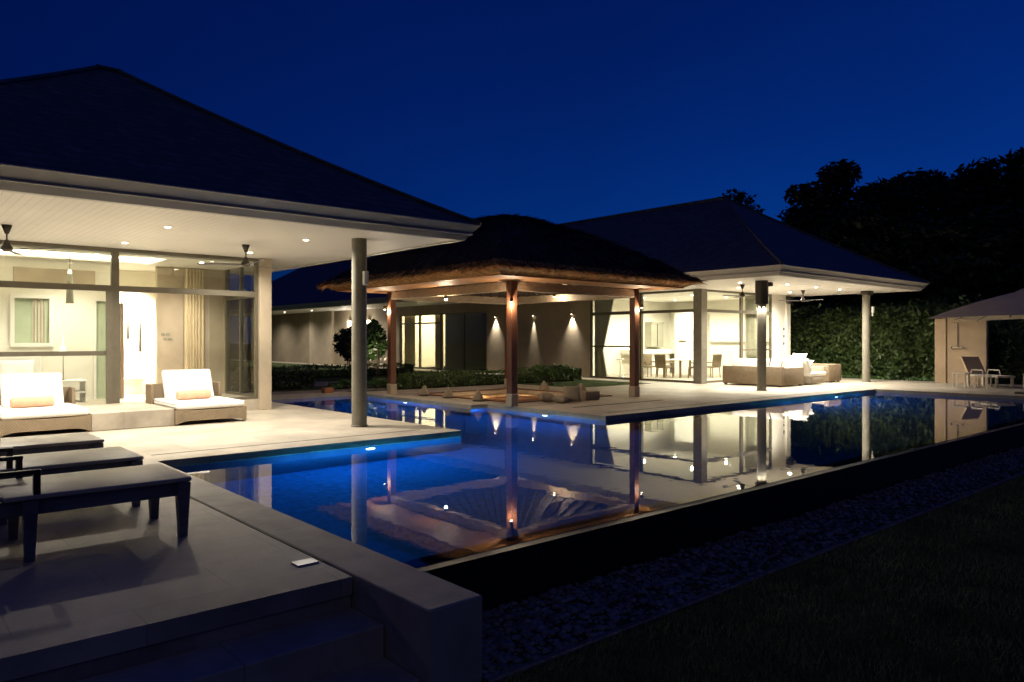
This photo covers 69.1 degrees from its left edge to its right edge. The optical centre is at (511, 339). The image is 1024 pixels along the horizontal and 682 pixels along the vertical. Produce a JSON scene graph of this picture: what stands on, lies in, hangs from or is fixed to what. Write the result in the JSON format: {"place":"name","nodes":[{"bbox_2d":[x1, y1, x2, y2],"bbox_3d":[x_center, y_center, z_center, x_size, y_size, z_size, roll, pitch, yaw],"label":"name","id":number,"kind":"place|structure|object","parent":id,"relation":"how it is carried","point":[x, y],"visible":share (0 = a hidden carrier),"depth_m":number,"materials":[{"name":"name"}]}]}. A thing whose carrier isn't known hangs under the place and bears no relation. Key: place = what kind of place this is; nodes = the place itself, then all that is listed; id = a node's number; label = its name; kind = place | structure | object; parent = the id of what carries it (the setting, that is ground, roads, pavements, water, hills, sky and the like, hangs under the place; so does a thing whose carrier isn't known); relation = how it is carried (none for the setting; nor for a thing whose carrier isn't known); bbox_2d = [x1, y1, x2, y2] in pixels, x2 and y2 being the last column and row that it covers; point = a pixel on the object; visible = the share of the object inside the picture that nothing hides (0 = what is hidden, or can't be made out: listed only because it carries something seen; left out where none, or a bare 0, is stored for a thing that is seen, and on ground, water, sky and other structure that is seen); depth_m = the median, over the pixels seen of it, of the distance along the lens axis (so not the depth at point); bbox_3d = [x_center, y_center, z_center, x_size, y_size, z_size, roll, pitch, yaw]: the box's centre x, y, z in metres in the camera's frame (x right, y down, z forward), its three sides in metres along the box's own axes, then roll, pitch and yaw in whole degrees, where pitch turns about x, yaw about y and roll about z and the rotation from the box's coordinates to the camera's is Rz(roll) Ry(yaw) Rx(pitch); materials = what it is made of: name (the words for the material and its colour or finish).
{"place":"outdoors","nodes":[
{"label":"outdoors","id":0,"kind":"place"},
{"bbox_2d":[248,381,386,394],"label":"garden path","id":1,"kind":"structure","parent":0,"point":[311,391],"depth_m":23.67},
{"bbox_2d":[326,379,371,388],"bbox_3d":[-5.383,1.457,24.478,1.469,0.367,1.013,0,0,-22],"label":"ground plant","id":2,"kind":"object","parent":1,"relation":"on","point":[343,382],"visible":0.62,"depth_m":24.20,"materials":[{"name":"green plant"}]},
{"bbox_2d":[368,376,397,387],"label":"ground plant","id":3,"kind":"object","parent":1,"relation":"on","point":[379,382],"visible":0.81,"depth_m":24.70,"materials":[{"name":"green plant"}]},
{"bbox_2d":[0,360,1023,681],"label":"terrace","id":4,"kind":"structure","parent":0,"point":[96,582],"depth_m":5.82,"materials":[{"name":"stone"}]},
{"bbox_2d":[0,373,90,437],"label":"wicker chaise","id":5,"kind":"object","parent":4,"relation":"on","point":[64,411],"visible":0.98,"depth_m":12.97,"materials":[{"name":"white fabric"}]},
{"bbox_2d":[10,396,54,407],"bbox_3d":[-8.506,1.105,13.198,0.660,0.190,0.190,0,0,-44],"label":"bolster pillow","id":6,"kind":"object","parent":5,"relation":"on","point":[29,402],"visible":1,"depth_m":13.13,"materials":[{"name":"beige fabric"}]},
{"bbox_2d":[0,432,103,455],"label":"sun lounger","id":7,"kind":"object","parent":4,"relation":"on","point":[50,443],"visible":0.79,"depth_m":8.20,"materials":[{"name":"fabric"}]},
{"bbox_2d":[0,439,143,524],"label":"sun lounger","id":8,"kind":"object","parent":4,"relation":"on","point":[49,463],"visible":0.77,"depth_m":6.96,"materials":[{"name":"grey metal"}]},
{"bbox_2d":[0,455,191,562],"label":"sun lounger","id":9,"kind":"object","parent":4,"relation":"on","point":[28,500],"visible":1,"depth_m":5.78,"materials":[{"name":"black fabric"}]},
{"bbox_2d":[145,369,246,425],"bbox_3d":[-6.374,1.108,14.968,1.400,0.982,1.950,0,0,-41],"label":"wicker chaise","id":10,"kind":"object","parent":4,"relation":"on","point":[215,405],"visible":0.82,"depth_m":14.89,"materials":[{"name":"white fabric"}]},
{"bbox_2d":[176,389,210,399],"bbox_3d":[-6.406,1.105,14.974,0.660,0.190,0.190,0,0,-44],"label":"bolster pillow","id":11,"kind":"object","parent":10,"relation":"on","point":[192,394],"visible":1,"depth_m":14.89,"materials":[{"name":"beige fabric"}]},
{"bbox_2d":[0,64,481,430],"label":"pool pavilion","id":12,"kind":"structure","parent":4,"relation":"on","point":[133,196],"depth_m":13.52,"materials":[{"name":"stone"}]},
{"bbox_2d":[0,356,40,372],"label":"bed","id":13,"kind":"object","parent":12,"relation":"on","point":[37,364],"visible":0.08,"depth_m":16.04,"materials":[{"name":"white paint"}]},
{"bbox_2d":[0,360,33,374],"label":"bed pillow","id":14,"kind":"object","parent":13,"relation":"on","point":[18,367],"visible":0.76,"depth_m":15.62,"materials":[{"name":"white fabric"}]},
{"bbox_2d":[0,224,54,254],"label":"ceiling fan","id":15,"kind":"object","parent":12,"relation":"hanging from","point":[6,246],"visible":1,"depth_m":12.00,"materials":[{"name":"black metal"}]},
{"bbox_2d":[10,294,53,346],"bbox_3d":[-10.413,-0.415,16.135,0.800,1.130,0.115,0,0,-41],"label":"inner window","id":16,"kind":"structure","parent":12,"relation":"in","point":[31,318],"depth_m":16.15,"materials":[{"name":"white paint"}]},
{"bbox_2d":[0,240,114,404],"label":"window frame","id":17,"kind":"structure","parent":12,"relation":"in","point":[9,284],"depth_m":14.55,"materials":[{"name":"grey metal"}]},
{"bbox_2d":[66,253,73,303],"bbox_3d":[-9.243,-1.380,15.553,0.156,1.240,0.154,0,0,-41],"label":"pendant lamp","id":18,"kind":"object","parent":12,"relation":"hanging from","point":[69,297],"visible":0.88,"depth_m":15.52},
{"bbox_2d":[62,379,87,401],"bbox_3d":[-9.639,1.109,16.137,0.650,0.478,0.600,0,0,-41],"label":"night table","id":19,"kind":"object","parent":12,"relation":"on","point":[82,391],"visible":0.52,"depth_m":16.17,"materials":[{"name":"white paint"}]},
{"bbox_2d":[59,333,66,379],"bbox_3d":[-9.652,0.358,15.992,0.160,1.020,0.160,0,0,-41],"label":"table lamp","id":20,"kind":"object","parent":19,"relation":"on","point":[62,347],"visible":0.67,"depth_m":15.98,"materials":[{"name":"silver metal"}]},
{"bbox_2d":[96,301,105,398],"bbox_3d":[-9.340,0.234,17.126,0.440,2.225,0.040,0,0,-41],"label":"inner door","id":21,"kind":"structure","parent":12,"relation":"in","point":[100,305],"depth_m":17.03,"materials":[{"name":"green glass"}]},
{"bbox_2d":[106,291,119,403],"bbox_3d":[-8.120,0.185,15.099,0.165,2.326,0.381,0,0,2],"label":"sliding door","id":22,"kind":"structure","parent":12,"relation":"in","point":[109,294],"depth_m":14.94,"materials":[{"name":"grey metal"}]},
{"bbox_2d":[120,303,123,397],"bbox_3d":[-9.104,0.248,17.266,0.060,2.197,0.500,0,0,-41],"label":"bathroom door","id":23,"kind":"structure","parent":12,"relation":"in","point":[121,304],"depth_m":17.09,"materials":[{"name":"brown laminate"}]},
{"bbox_2d":[124,377,143,394],"bbox_3d":[-9.538,1.149,18.572,0.520,0.398,0.460,0,0,-41],"label":"bathroom bench","id":24,"kind":"object","parent":12,"relation":"on","point":[133,385],"visible":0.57,"depth_m":18.42,"materials":[{"name":"white paint"}]},
{"bbox_2d":[139,323,140,351],"bbox_3d":[-9.493,-0.065,18.977,0.056,0.730,0.107,0,0,-41],"label":"door handle","id":25,"kind":"object","parent":12,"relation":"attached to","point":[139,337],"depth_m":18.94,"materials":[{"name":"brown metal"}]},
{"bbox_2d":[115,248,257,402],"bbox_3d":[-6.952,-0.253,16.089,2.960,3.207,0.094,0,0,-41],"label":"window frame","id":26,"kind":"structure","parent":12,"relation":"in","point":[118,288],"depth_m":15.95,"materials":[{"name":"grey metal"}]},
{"bbox_2d":[184,268,203,369],"bbox_3d":[-7.804,-0.200,18.271,0.459,3.080,0.090,0,0,-43],"label":"curtain","id":27,"kind":"object","parent":12,"relation":"hanging from","point":[193,330],"visible":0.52,"depth_m":18.25,"materials":[{"name":"fabric"}]},
{"bbox_2d":[197,244,277,268],"bbox_3d":[-5.054,-1.641,14.509,1.494,0.433,1.571,0,0,43],"label":"ceiling fan","id":28,"kind":"object","parent":12,"relation":"hanging from","point":[245,263],"visible":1,"depth_m":14.50,"materials":[{"name":"brown metal"}]},
{"bbox_2d":[225,267,253,395],"bbox_3d":[-6.529,-0.253,18.055,0.094,3.207,2.090,0,0,-41],"label":"window frame","id":29,"kind":"structure","parent":12,"relation":"in","point":[241,269],"depth_m":18.12,"materials":[{"name":"grey metal"}]},
{"bbox_2d":[362,271,368,284],"bbox_3d":[-2.684,-1.130,13.630,0.100,0.260,0.085,0,0,-41],"label":"wall speaker","id":30,"kind":"object","parent":12,"relation":"attached to","point":[365,277],"depth_m":13.60,"materials":[{"name":"white paint"}]},
{"bbox_2d":[291,558,318,566],"bbox_3d":[-1.481,1.593,5.326,0.160,0.011,0.120,0,0,-41],"label":"deck plate","id":31,"kind":"object","parent":4,"relation":"on","point":[304,562],"visible":1,"depth_m":5.30,"materials":[{"name":"ceramic"}]},
{"bbox_2d":[321,387,333,392],"bbox_3d":[-5.547,1.520,22.364,0.300,0.159,0.220,0,0,-41],"label":"planter box","id":32,"kind":"object","parent":4,"relation":"on","point":[328,390],"visible":1,"depth_m":22.29,"materials":[{"name":"wood"}]},
{"bbox_2d":[437,389,563,395],"bbox_3d":[0.036,1.851,21.510,3.502,0.497,4.002,0,0,-41],"label":"sunken pit","id":33,"kind":"object","parent":4,"relation":"in","point":[499,391],"visible":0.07,"depth_m":23.22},
{"bbox_2d":[458,393,537,400],"bbox_3d":[0.036,1.860,21.510,3.360,0.320,3.860,0,0,-41],"label":"pit seat","id":34,"kind":"object","parent":33,"relation":"on","point":[487,396],"visible":0.21,"depth_m":22.87,"materials":[{"name":"beige fabric"}]},
{"bbox_2d":[491,395,539,400],"bbox_3d":[0.233,1.835,21.283,1.200,0.370,1.200,0,0,-41],"label":"table","id":35,"kind":"object","parent":33,"relation":"on","point":[524,398],"visible":0.5,"depth_m":21.13,"materials":[{"name":"brown wood"}]},
{"bbox_2d":[156,388,858,561],"bbox_3d":[2.604,1.597,16.485,5.785,0.004,22.916,0,0,34],"label":"drain slot","id":36,"kind":"object","parent":4,"relation":"on","point":[297,548],"visible":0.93,"depth_m":7.16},
{"bbox_2d":[313,212,709,406],"bbox_3d":[-0.202,-0.967,21.219,8.130,5.133,8.934,0,0,-41],"label":"thatched gazebo","id":37,"kind":"object","parent":4,"relation":"on","point":[510,262],"visible":0.89,"depth_m":19.01,"materials":[{"name":"red wood"}]},
{"bbox_2d":[418,388,611,402],"bbox_3d":[0.036,1.584,21.510,3.760,0.028,4.260,0,0,-41],"label":"pit rim","id":38,"kind":"object","parent":4,"relation":"on","point":[601,395],"visible":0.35,"depth_m":21.35,"materials":[{"name":"wood"}]},
{"bbox_2d":[419,385,429,394],"bbox_3d":[-2.513,1.434,21.346,0.310,0.269,0.500,0,0,-4],"label":"triangle cushion","id":39,"kind":"object","parent":38,"relation":"on","point":[424,390],"visible":1,"depth_m":21.10,"materials":[{"name":"beige fabric"}]},
{"bbox_2d":[443,387,453,396],"bbox_3d":[-1.758,1.434,20.478,0.310,0.269,0.500,0,0,-4],"label":"triangle cushion","id":40,"kind":"object","parent":38,"relation":"on","point":[448,393],"visible":1,"depth_m":20.23,"materials":[{"name":"beige fabric"}]},
{"bbox_2d":[472,390,483,399],"bbox_3d":[-0.886,1.434,19.447,0.310,0.269,0.500,0,0,-4],"label":"triangle cushion","id":41,"kind":"object","parent":38,"relation":"on","point":[477,395],"visible":1,"depth_m":19.20,"materials":[{"name":"beige fabric"}]},
{"bbox_2d":[539,381,549,389],"bbox_3d":[1.019,1.434,23.426,0.310,0.269,0.500,0,0,-4],"label":"triangle cushion","id":42,"kind":"object","parent":38,"relation":"on","point":[544,386],"visible":1,"depth_m":23.18,"materials":[{"name":"beige fabric"}]},
{"bbox_2d":[537,393,553,401],"bbox_3d":[0.890,1.470,19.005,0.420,0.209,0.420,0,12,-11],"label":"floor cushion","id":43,"kind":"object","parent":4,"relation":"on","point":[545,397],"visible":0.98,"depth_m":18.85,"materials":[{"name":"beige fabric"}]},
{"bbox_2d":[552,395,569,402],"bbox_3d":[1.233,1.505,18.840,0.380,0.188,0.380,6,3,29],"label":"floor cushion","id":44,"kind":"object","parent":4,"relation":"on","point":[561,399],"visible":1,"depth_m":18.71,"materials":[{"name":"beige fabric"}]},
{"bbox_2d":[563,386,580,401],"bbox_3d":[1.535,1.390,19.102,0.460,0.460,0.250,0,-28,-1],"label":"floor cushion","id":45,"kind":"object","parent":4,"relation":"on","point":[572,393],"visible":0.91,"depth_m":19.00,"materials":[{"name":"beige fabric"}]},
{"bbox_2d":[230,196,929,390],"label":"garden wing","id":46,"kind":"structure","parent":4,"relation":"on","point":[725,245],"depth_m":31.86,"materials":[{"name":"paint"}]},
{"bbox_2d":[400,314,418,367],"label":"window frame","id":47,"kind":"structure","parent":46,"relation":"in","point":[401,323],"depth_m":42.37,"materials":[{"name":"grey metal"}]},
{"bbox_2d":[405,316,414,366],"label":"curtain","id":48,"kind":"object","parent":46,"relation":"hanging from","point":[409,343],"visible":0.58,"depth_m":42.06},
{"bbox_2d":[419,313,440,368],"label":"window frame","id":49,"kind":"structure","parent":46,"relation":"in","point":[420,315],"depth_m":40.87,"materials":[{"name":"grey metal"}]},
{"bbox_2d":[435,315,443,367],"bbox_3d":[-3.901,0.105,39.958,0.103,2.910,0.800,0,0,-43],"label":"curtain","id":50,"kind":"object","parent":46,"relation":"hanging from","point":[437,344],"visible":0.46,"depth_m":40.00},
{"bbox_2d":[441,312,462,369],"bbox_3d":[-3.101,0.085,38.699,0.090,2.970,1.950,0,0,-41],"label":"window frame","id":51,"kind":"structure","parent":46,"relation":"in","point":[442,314],"depth_m":39.35,"materials":[{"name":"brown metal"}]},
{"bbox_2d":[463,311,486,370],"bbox_3d":[-1.821,0.085,37.228,0.090,2.970,1.950,0,0,-41],"label":"window frame","id":52,"kind":"structure","parent":46,"relation":"in","point":[464,313],"depth_m":37.91,"materials":[{"name":"brown metal"}]},
{"bbox_2d":[594,299,613,375],"bbox_3d":[3.851,-0.090,30.996,0.116,3.300,1.100,0,0,-41],"label":"curtain","id":53,"kind":"object","parent":46,"relation":"hanging from","point":[602,323],"visible":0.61,"depth_m":31.10,"materials":[{"name":"fabric"}]},
{"bbox_2d":[590,300,629,378],"bbox_3d":[4.049,-0.143,30.485,0.094,3.427,2.230,0,0,-41],"label":"window frame","id":54,"kind":"structure","parent":46,"relation":"in","point":[592,313],"depth_m":31.19,"materials":[{"name":"grey metal"}]},
{"bbox_2d":[643,354,657,376],"bbox_3d":[5.827,1.085,31.626,0.590,0.971,0.593,0,0,-21],"label":"dining chair","id":55,"kind":"object","parent":46,"relation":"on","point":[647,361],"visible":0.6,"depth_m":31.81,"materials":[{"name":"wicker"}]},
{"bbox_2d":[654,354,672,377],"bbox_3d":[6.273,1.085,30.717,0.593,0.971,0.590,0,0,-41],"label":"dining chair","id":56,"kind":"object","parent":46,"relation":"on","point":[660,361],"visible":1,"depth_m":30.55,"materials":[{"name":"wicker"}]},
{"bbox_2d":[658,353,673,375],"bbox_3d":[6.644,1.085,32.273,0.590,0.971,0.593,0,0,-39],"label":"dining chair","id":57,"kind":"object","parent":46,"relation":"on","point":[668,365],"visible":0.36,"depth_m":32.19,"materials":[{"name":"wood"}]},
{"bbox_2d":[640,289,692,381],"bbox_3d":[5.917,-0.143,28.339,0.094,3.427,2.580,0,0,-41],"label":"window frame","id":58,"kind":"structure","parent":46,"relation":"in","point":[642,312],"depth_m":28.96,"materials":[{"name":"grey metal"}]},
{"bbox_2d":[664,358,708,377],"bbox_3d":[7.362,1.195,31.599,2.000,0.750,1.000,0,0,-41],"label":"dining table","id":59,"kind":"object","parent":46,"relation":"on","point":[680,366],"visible":0.64,"depth_m":30.84,"materials":[{"name":"white paint"}]},
{"bbox_2d":[707,354,721,377],"bbox_3d":[8.375,1.085,31.116,0.590,0.971,0.593,0,0,-36],"label":"dining chair","id":60,"kind":"object","parent":46,"relation":"on","point":[716,360],"visible":0.84,"depth_m":30.89,"materials":[{"name":"wicker"}]},
{"bbox_2d":[707,289,741,381],"bbox_3d":[7.983,-0.143,28.189,2.540,3.427,0.094,0,0,-41],"label":"window frame","id":61,"kind":"structure","parent":46,"relation":"in","point":[739,311],"depth_m":28.81,"materials":[{"name":"grey metal"}]},
{"bbox_2d":[722,284,769,297],"bbox_3d":[7.920,-1.641,25.066,1.494,0.433,1.571,0,0,20],"label":"ceiling fan","id":62,"kind":"object","parent":46,"relation":"hanging from","point":[742,294],"visible":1,"depth_m":24.99,"materials":[{"name":"black metal"}]},
{"bbox_2d":[745,296,756,358],"bbox_3d":[9.861,-0.100,30.137,1.450,3.320,0.116,0,0,-41],"label":"curtain","id":63,"kind":"object","parent":46,"relation":"hanging from","point":[750,330],"visible":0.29,"depth_m":29.84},
{"bbox_2d":[742,292,771,365],"bbox_3d":[9.771,-0.143,29.745,2.200,3.427,0.094,0,0,-41],"label":"window frame","id":64,"kind":"structure","parent":46,"relation":"in","point":[769,313],"depth_m":30.40,"materials":[{"name":"grey metal"}]},
{"bbox_2d":[779,290,822,301],"bbox_3d":[11.078,-1.641,27.870,1.571,0.433,1.494,0,0,-35],"label":"ceiling fan","id":65,"kind":"object","parent":46,"relation":"hanging from","point":[803,298],"visible":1,"depth_m":27.91,"materials":[{"name":"black metal"}]},
{"bbox_2d":[580,390,599,400],"bbox_3d":[2.046,1.479,19.772,0.550,0.238,0.300,0,0,-41],"label":"bolster","id":66,"kind":"object","parent":4,"relation":"on","point":[589,395],"visible":0.79,"depth_m":19.62,"materials":[{"name":"beige fabric"}]},
{"bbox_2d":[417,424,1013,567],"bbox_3d":[2.206,2.478,18.560,22.700,1.544,16.100,0,0,-41],"label":"pool edge","id":67,"kind":"object","parent":4,"relation":"in","point":[671,506],"visible":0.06,"depth_m":7.37,"materials":[{"name":"stone"}]},
{"bbox_2d":[173,392,1023,567],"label":"pool water","id":68,"kind":"structure","parent":67,"relation":"in","point":[490,479],"depth_m":10.22,"materials":[{"name":"blue liquid"}]},
{"bbox_2d":[417,422,1023,611],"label":"overflow wall","id":69,"kind":"structure","parent":67,"relation":"attached to","point":[518,573],"depth_m":7.53,"materials":[{"name":"stone"}]},
{"bbox_2d":[723,365,803,386],"bbox_3d":[8.877,1.260,26.355,1.500,0.679,2.300,0,0,-41],"label":"wicker sofa","id":70,"kind":"object","parent":4,"relation":"on","point":[779,376],"visible":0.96,"depth_m":25.76,"materials":[{"name":"beige wicker"}]},
{"bbox_2d":[732,358,745,365],"bbox_3d":[8.128,0.900,26.698,0.520,0.520,0.209,0,-15,37],"label":"throw pillow","id":71,"kind":"object","parent":70,"relation":"on","point":[738,361],"visible":0.59,"depth_m":26.63,"materials":[{"name":"white fabric"}]},
{"bbox_2d":[745,358,756,365],"bbox_3d":[8.456,0.900,26.321,0.520,0.520,0.209,0,-22,45],"label":"throw pillow","id":72,"kind":"object","parent":70,"relation":"on","point":[750,362],"visible":0.55,"depth_m":26.26,"materials":[{"name":"white fabric"}]},
{"bbox_2d":[769,359,783,366],"bbox_3d":[9.080,0.900,25.604,0.209,0.520,0.520,23,-11,-27],"label":"throw pillow","id":73,"kind":"object","parent":70,"relation":"on","point":[776,363],"visible":0.56,"depth_m":25.51,"materials":[{"name":"white fabric"}]},
{"bbox_2d":[782,358,825,383],"bbox_3d":[10.552,1.108,26.951,1.431,0.904,1.040,0,0,-41],"label":"daybed","id":74,"kind":"object","parent":4,"relation":"on","point":[811,376],"visible":0.54,"depth_m":26.43,"materials":[{"name":"fabric"}]},
{"bbox_2d":[787,355,805,367],"bbox_3d":[10.086,0.820,26.413,0.600,0.600,0.230,0,-28,39],"label":"throw pillow","id":75,"kind":"object","parent":74,"relation":"on","point":[794,361],"visible":0.81,"depth_m":26.33,"materials":[{"name":"white fabric"}]},
{"bbox_2d":[811,363,840,382],"bbox_3d":[11.426,1.260,28.773,1.020,0.679,2.200,0,0,-41],"label":"wicker settee","id":76,"kind":"object","parent":4,"relation":"on","point":[833,372],"visible":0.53,"depth_m":27.89,"materials":[{"name":"brown wicker"}]},
{"bbox_2d":[952,372,969,386],"bbox_3d":[15.252,1.359,25.276,0.420,0.479,0.420,0,0,-41],"label":"side table","id":77,"kind":"object","parent":4,"relation":"on","point":[956,373],"visible":1,"depth_m":25.24,"materials":[{"name":"wood"}]},
{"bbox_2d":[928,288,1023,393],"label":"garden umbrella","id":78,"kind":"object","parent":4,"relation":"on","point":[1007,306],"visible":1,"depth_m":21.64,"materials":[{"name":"fabric"}]},
{"bbox_2d":[974,375,991,387],"bbox_3d":[15.717,1.389,24.819,0.400,0.419,0.400,0,0,-41],"label":"side table","id":79,"kind":"object","parent":4,"relation":"on","point":[986,376],"visible":1,"depth_m":24.78,"materials":[{"name":"wood"}]},
{"bbox_2d":[961,357,1015,387],"bbox_3d":[16.301,1.097,25.524,0.660,1.004,1.742,0,0,-6],"label":"white lounger","id":80,"kind":"object","parent":4,"relation":"on","point":[973,366],"visible":0.83,"depth_m":26.03,"materials":[{"name":"fabric"}]},
{"bbox_2d":[0,0,1023,343],"label":"sky","id":81,"kind":"structure","parent":0,"point":[554,111],"materials":[{"name":"blue"}]},
{"bbox_2d":[230,360,1022,392],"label":"garden lawn","id":82,"kind":"structure","parent":0,"point":[235,364],"depth_m":28.20,"materials":[{"name":"plant"}]},
{"bbox_2d":[230,369,315,390],"bbox_3d":[-8.113,1.299,24.226,3.240,0.656,1.412,0,0,-41],"label":"hedge","id":83,"kind":"object","parent":82,"relation":"on","point":[304,379],"visible":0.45,"depth_m":24.28,"materials":[{"name":"green plant"}]},
{"bbox_2d":[236,362,414,379],"bbox_3d":[-7.934,1.308,32.733,8.307,0.674,1.077,0,0,-41],"label":"hedge","id":84,"kind":"object","parent":82,"relation":"on","point":[348,372],"visible":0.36,"depth_m":32.56,"materials":[{"name":"green plant"}]},
{"bbox_2d":[332,326,369,368],"bbox_3d":[-7.506,0.413,34.957,1.738,2.434,2.704,0,0,-41],"label":"shrub","id":85,"kind":"object","parent":82,"relation":"on","point":[343,344],"visible":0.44,"depth_m":34.66,"materials":[{"name":"green plant"}]},
{"bbox_2d":[367,319,387,375],"bbox_3d":[-6.134,0.341,32.965,1.496,2.569,1.364,0,0,-41],"label":"shrub","id":86,"kind":"object","parent":82,"relation":"on","point":[377,345],"visible":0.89,"depth_m":32.79,"materials":[{"name":"green plant"}]},
{"bbox_2d":[397,366,581,388],"bbox_3d":[-0.518,1.304,27.090,8.259,0.646,0.896,0,0,-41],"label":"hedge","id":87,"kind":"object","parent":82,"relation":"on","point":[406,380],"visible":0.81,"depth_m":25.83,"materials":[{"name":"green plant"}]},
{"bbox_2d":[530,363,575,384],"bbox_3d":[1.494,1.227,26.715,1.210,0.819,1.665,0,0,-80],"label":"shrub","id":88,"kind":"object","parent":82,"relation":"on","point":[554,371],"visible":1,"depth_m":26.36,"materials":[{"name":"green plant"}]},
{"bbox_2d":[718,188,765,212],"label":"tree","id":89,"kind":"object","parent":82,"relation":"on","point":[740,197],"visible":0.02,"depth_m":59.10,"materials":[{"name":"green plant"}]},
{"bbox_2d":[775,159,891,306],"bbox_3d":[16.678,-3.631,40.117,7.196,11.527,7.372,0,0,-41],"label":"tree","id":90,"kind":"object","parent":82,"relation":"on","point":[830,196],"visible":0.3,"depth_m":39.05,"materials":[{"name":"green plant"}]},
{"bbox_2d":[828,175,950,234],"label":"tree","id":91,"kind":"object","parent":82,"relation":"on","point":[897,196],"visible":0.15,"depth_m":40.81,"materials":[{"name":"green plant"}]},
{"bbox_2d":[791,294,994,379],"bbox_3d":[14.714,-0.047,32.883,2.642,3.476,11.748,0,0,-41],"label":"hedge","id":92,"kind":"object","parent":82,"relation":"on","point":[902,343],"visible":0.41,"depth_m":31.20,"materials":[{"name":"green plant"}]},
{"bbox_2d":[841,374,999,383],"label":"grass tufts","id":93,"kind":"object","parent":82,"relation":"on","point":[892,378],"visible":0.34,"depth_m":29.88,"materials":[{"name":"green plant"}]},
{"bbox_2d":[890,167,958,217],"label":"tree","id":94,"kind":"object","parent":82,"relation":"on","point":[926,180],"visible":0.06,"depth_m":42.91,"materials":[{"name":"green plant"}]},
{"bbox_2d":[922,167,1008,227],"bbox_3d":[24.344,-3.548,40.245,8.485,11.357,7.077,0,0,-41],"label":"tree","id":95,"kind":"object","parent":82,"relation":"on","point":[946,191],"visible":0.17,"depth_m":39.23,"materials":[{"name":"green plant"}]},
{"bbox_2d":[947,147,1023,216],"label":"tree","id":96,"kind":"object","parent":82,"relation":"on","point":[1013,176],"visible":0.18,"depth_m":38.72,"materials":[{"name":"green plant"}]},
{"bbox_2d":[988,319,1023,382],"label":"hedge","id":97,"kind":"object","parent":82,"relation":"on","point":[1008,351],"visible":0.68,"depth_m":28.12,"materials":[{"name":"green plant"}]},
{"bbox_2d":[230,344,1023,681],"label":"ground","id":98,"kind":"structure","parent":0,"point":[764,626],"depth_m":5.67,"materials":[{"name":"plant"}]},
{"bbox_2d":[5,595,350,681],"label":"terrace base","id":99,"kind":"object","parent":98,"relation":"on","point":[111,663],"visible":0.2,"depth_m":4.33,"materials":[{"name":"concrete"}]},
{"bbox_2d":[482,446,1023,681],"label":"overflow channel","id":100,"kind":"object","parent":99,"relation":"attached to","point":[524,667],"visible":0.14,"depth_m":6.89,"materials":[{"name":"stone"}]},
{"bbox_2d":[482,446,1023,678],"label":"pebbles","id":101,"kind":"object","parent":100,"relation":"on","point":[538,621],"visible":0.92,"depth_m":6.70,"materials":[{"name":"gravel"}]},
{"bbox_2d":[75,608,419,681],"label":"garden steps","id":102,"kind":"structure","parent":98,"relation":"on","point":[347,645],"depth_m":4.42,"materials":[{"name":"concrete"}]},
{"bbox_2d":[143,461,481,681],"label":"pool kerb","id":103,"kind":"structure","parent":98,"relation":"on","point":[432,624],"depth_m":4.75,"materials":[{"name":"concrete"}]},
{"bbox_2d":[935,318,987,383],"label":"shower wall","id":104,"kind":"structure","parent":0,"point":[956,340],"depth_m":27.41,"materials":[{"name":"beige paint"}]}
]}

